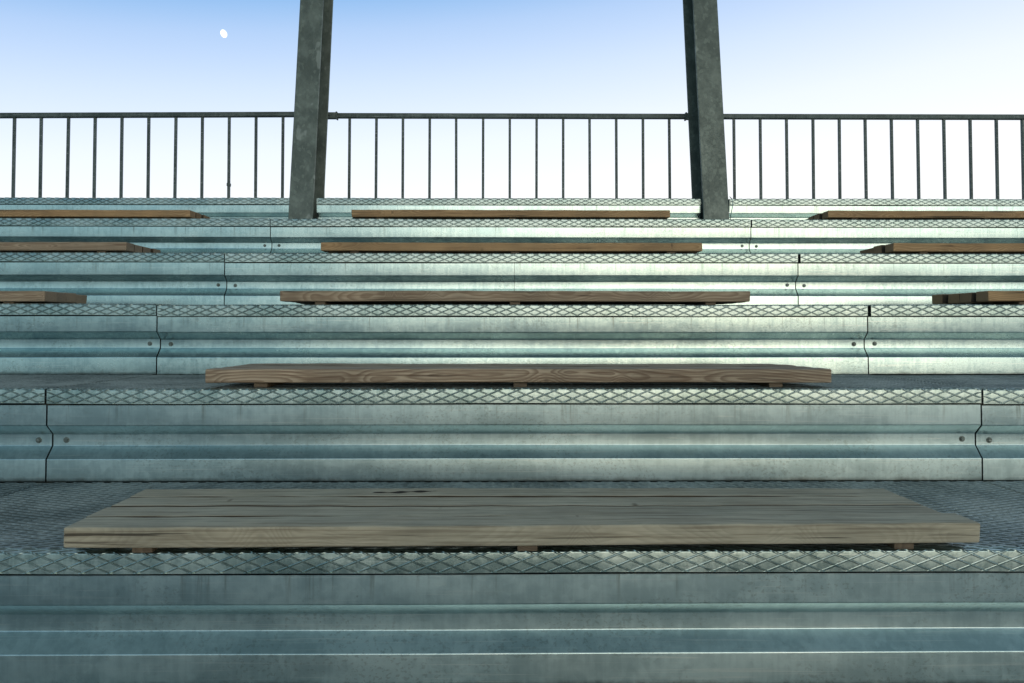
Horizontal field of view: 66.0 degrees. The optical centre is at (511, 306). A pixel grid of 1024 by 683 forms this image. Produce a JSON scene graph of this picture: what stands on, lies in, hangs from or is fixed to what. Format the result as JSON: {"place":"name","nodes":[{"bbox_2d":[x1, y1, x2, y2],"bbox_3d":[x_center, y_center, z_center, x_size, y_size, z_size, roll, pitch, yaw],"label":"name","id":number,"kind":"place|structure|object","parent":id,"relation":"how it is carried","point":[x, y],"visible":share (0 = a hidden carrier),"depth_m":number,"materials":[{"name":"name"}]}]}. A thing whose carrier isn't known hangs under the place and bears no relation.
{"place":"outdoors","nodes":[
{"label":"outdoors","id":0,"kind":"place"},
{"bbox_2d":[220,29,226,37],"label":"moon","id":1,"kind":"object","parent":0,"point":[223,33],"visible":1,"depth_m":2672.17,"materials":[{"name":"white"}]},
{"bbox_2d":[0,0,1023,198],"label":"sky","id":2,"kind":"structure","parent":0,"point":[388,56],"materials":[{"name":"blue"}]},
{"bbox_2d":[9,571,1018,574],"bbox_3d":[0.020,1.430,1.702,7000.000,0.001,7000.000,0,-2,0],"label":"ground","id":3,"kind":"structure","parent":0,"point":[536,573],"depth_m":4.47,"materials":[{"name":"grey metal"}]},
{"bbox_2d":[0,222,281,574],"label":"raking beam","id":4,"kind":"structure","parent":3,"relation":"on","point":[45,403],"depth_m":3.10,"materials":[{"name":"metal"}]},
{"bbox_2d":[0,482,41,497],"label":"step panel","id":5,"kind":"object","parent":4,"relation":"attached to","point":[6,488],"visible":1,"depth_m":2.43,"materials":[{"name":"metal"}]},
{"bbox_2d":[0,374,151,480],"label":"step panel","id":6,"kind":"object","parent":4,"relation":"attached to","point":[26,435],"visible":0.97,"depth_m":2.52,"materials":[{"name":"metal"}]},
{"bbox_2d":[0,303,168,373],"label":"step panel","id":7,"kind":"object","parent":4,"relation":"attached to","point":[79,344],"visible":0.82,"depth_m":3.31,"materials":[{"name":"metal"}]},
{"bbox_2d":[0,291,86,303],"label":"slatted bench","id":8,"kind":"object","parent":7,"relation":"on","point":[17,297],"visible":0.83,"depth_m":3.35,"materials":[{"name":"brown wood"}]},
{"bbox_2d":[0,252,256,304],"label":"step panel","id":9,"kind":"object","parent":4,"relation":"on","point":[149,278],"visible":0.89,"depth_m":4.11,"materials":[{"name":"metal"}]},
{"bbox_2d":[0,242,160,252],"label":"slatted bench","id":10,"kind":"object","parent":9,"relation":"on","point":[75,247],"visible":0.54,"depth_m":4.13,"materials":[{"name":"brown wood"}]},
{"bbox_2d":[0,218,285,252],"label":"step panel","id":11,"kind":"object","parent":4,"relation":"attached to","point":[213,235],"visible":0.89,"depth_m":4.90,"materials":[{"name":"metal"}]},
{"bbox_2d":[0,210,209,218],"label":"slatted bench","id":12,"kind":"object","parent":11,"relation":"on","point":[177,214],"visible":0.52,"depth_m":4.92,"materials":[{"name":"brown wood"}]},
{"bbox_2d":[0,197,288,218],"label":"step panel","id":13,"kind":"object","parent":11,"relation":"on","point":[272,208],"visible":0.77,"depth_m":5.69,"materials":[{"name":"grey metal"}]},
{"bbox_2d":[0,112,293,197],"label":"railing","id":14,"kind":"object","parent":13,"relation":"on","point":[147,115],"visible":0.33,"depth_m":6.11,"materials":[{"name":"grey metal"}]},
{"bbox_2d":[224,253,797,304],"bbox_3d":[-0.002,-0.124,4.507,3.003,0.294,0.790,0,-2,0],"label":"step panel","id":15,"kind":"object","parent":4,"relation":"attached to","point":[266,278],"visible":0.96,"depth_m":4.13,"materials":[{"name":"metal"}]},
{"bbox_2d":[321,242,701,253],"bbox_3d":[-0.002,-0.305,4.360,2.039,0.063,0.425,0,-2,0],"label":"slatted bench","id":16,"kind":"object","parent":15,"relation":"on","point":[478,248],"visible":0.57,"depth_m":4.15,"materials":[{"name":"brown wood"}]},
{"bbox_2d":[0,481,1023,682],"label":"step panel","id":17,"kind":"object","parent":4,"relation":"attached to","point":[424,625],"visible":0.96,"depth_m":1.74,"materials":[{"name":"metal"}]},
{"bbox_2d":[64,488,979,552],"bbox_3d":[0.024,0.510,1.915,2.003,0.063,0.414,0,-2,-1],"label":"slatted bench","id":18,"kind":"object","parent":17,"relation":"on","point":[153,520],"visible":1,"depth_m":1.77,"materials":[{"name":"brown wood"}]},
{"bbox_2d":[156,304,867,373],"bbox_3d":[0.004,0.147,3.710,3.003,0.295,0.790,0,-2,0],"label":"step panel","id":19,"kind":"object","parent":4,"relation":"attached to","point":[201,345],"visible":0.99,"depth_m":3.33,"materials":[{"name":"metal"}]},
{"bbox_2d":[280,291,749,304],"bbox_3d":[0.021,-0.033,3.563,2.020,0.062,0.425,0,-2,0],"label":"slatted bench","id":20,"kind":"object","parent":19,"relation":"on","point":[530,297],"visible":0.92,"depth_m":3.35,"materials":[{"name":"brown wood"}]},
{"bbox_2d":[46,374,981,480],"bbox_3d":[0.010,0.420,2.913,3.003,0.297,0.790,0,-2,0],"label":"step panel","id":21,"kind":"object","parent":4,"relation":"attached to","point":[460,442],"visible":0.94,"depth_m":2.53,"materials":[{"name":"metal"}]},
{"bbox_2d":[205,363,830,387],"bbox_3d":[0.021,0.237,2.765,2.034,0.063,0.424,0,-2,0],"label":"slatted bench","id":22,"kind":"object","parent":21,"relation":"on","point":[265,375],"visible":1,"depth_m":2.56,"materials":[{"name":"brown wood"}]},
{"bbox_2d":[0,266,1023,482],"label":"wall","id":23,"kind":"structure","parent":3,"relation":"on","point":[525,403],"depth_m":6.31,"materials":[{"name":"grey metal"}]},
{"bbox_2d":[739,223,992,481],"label":"raking beam","id":24,"kind":"structure","parent":3,"relation":"on","point":[869,309],"depth_m":3.17,"materials":[{"name":"metal"}]},
{"bbox_2d":[270,218,750,252],"bbox_3d":[-0.008,-0.394,5.303,3.003,0.292,0.790,0,-2,0],"label":"step panel","id":25,"kind":"object","parent":24,"relation":"attached to","point":[295,235],"visible":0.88,"depth_m":4.92,"materials":[{"name":"metal"}]},
{"bbox_2d":[288,0,332,218],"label":"steel column","id":26,"kind":"structure","parent":25,"relation":"on","point":[308,158],"depth_m":5.85,"materials":[{"name":"grey metal"}]},
{"bbox_2d":[316,198,701,218],"bbox_3d":[-0.023,-0.650,6.015,2.794,0.263,0.622,0,-2,0],"label":"step panel","id":27,"kind":"object","parent":25,"relation":"on","point":[341,208],"visible":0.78,"depth_m":5.71,"materials":[{"name":"grey metal"}]},
{"bbox_2d":[324,111,693,205],"bbox_3d":[-0.014,-1.146,6.150,2.966,0.740,0.081,0,-2,0],"label":"railing","id":28,"kind":"object","parent":27,"relation":"on","point":[336,115],"visible":0.62,"depth_m":6.13,"materials":[{"name":"grey metal"}]},
{"bbox_2d":[351,210,669,218],"bbox_3d":[-0.014,-0.573,5.157,2.021,0.062,0.425,0,-2,0],"label":"slatted bench","id":29,"kind":"object","parent":25,"relation":"on","point":[511,214],"visible":0.59,"depth_m":4.95,"materials":[{"name":"brown wood"}]},
{"bbox_2d":[683,0,728,218],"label":"steel column","id":30,"kind":"structure","parent":25,"relation":"on","point":[709,186],"depth_m":5.88,"materials":[{"name":"grey metal"}]},
{"bbox_2d":[733,219,1023,253],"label":"step panel","id":31,"kind":"object","parent":24,"relation":"attached to","point":[852,236],"visible":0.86,"depth_m":4.94,"materials":[{"name":"metal"}]},
{"bbox_2d":[728,198,1023,219],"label":"step panel","id":32,"kind":"object","parent":31,"relation":"on","point":[784,209],"visible":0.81,"depth_m":5.73,"materials":[{"name":"grey metal"}]},
{"bbox_2d":[724,114,1023,198],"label":"railing","id":33,"kind":"object","parent":32,"relation":"on","point":[866,117],"visible":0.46,"depth_m":6.15,"materials":[{"name":"grey metal"}]},
{"bbox_2d":[806,210,1023,219],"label":"slatted bench","id":34,"kind":"object","parent":31,"relation":"on","point":[906,215],"visible":0.62,"depth_m":4.97,"materials":[{"name":"brown wood"}]},
{"bbox_2d":[763,253,1023,304],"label":"step panel","id":35,"kind":"object","parent":24,"relation":"on","point":[861,279],"visible":0.89,"depth_m":4.14,"materials":[{"name":"metal"}]},
{"bbox_2d":[860,243,1023,253],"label":"slatted bench","id":36,"kind":"object","parent":35,"relation":"on","point":[955,248],"visible":0.66,"depth_m":4.17,"materials":[{"name":"brown wood"}]},
{"bbox_2d":[864,304,1023,373],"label":"step panel","id":37,"kind":"object","parent":24,"relation":"attached to","point":[944,345],"visible":0.87,"depth_m":3.34,"materials":[{"name":"metal"}]},
{"bbox_2d":[932,291,1023,304],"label":"slatted bench","id":38,"kind":"object","parent":37,"relation":"on","point":[1001,297],"visible":0.92,"depth_m":3.45,"materials":[{"name":"brown wood"}]},
{"bbox_2d":[876,375,1023,479],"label":"step panel","id":39,"kind":"object","parent":24,"relation":"attached to","point":[1000,439],"visible":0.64,"depth_m":2.55,"materials":[{"name":"metal"}]},
{"bbox_2d":[984,481,1023,493],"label":"step panel","id":40,"kind":"object","parent":24,"relation":"attached to","point":[1016,486],"visible":1,"depth_m":2.47,"materials":[{"name":"metal"}]}
]}

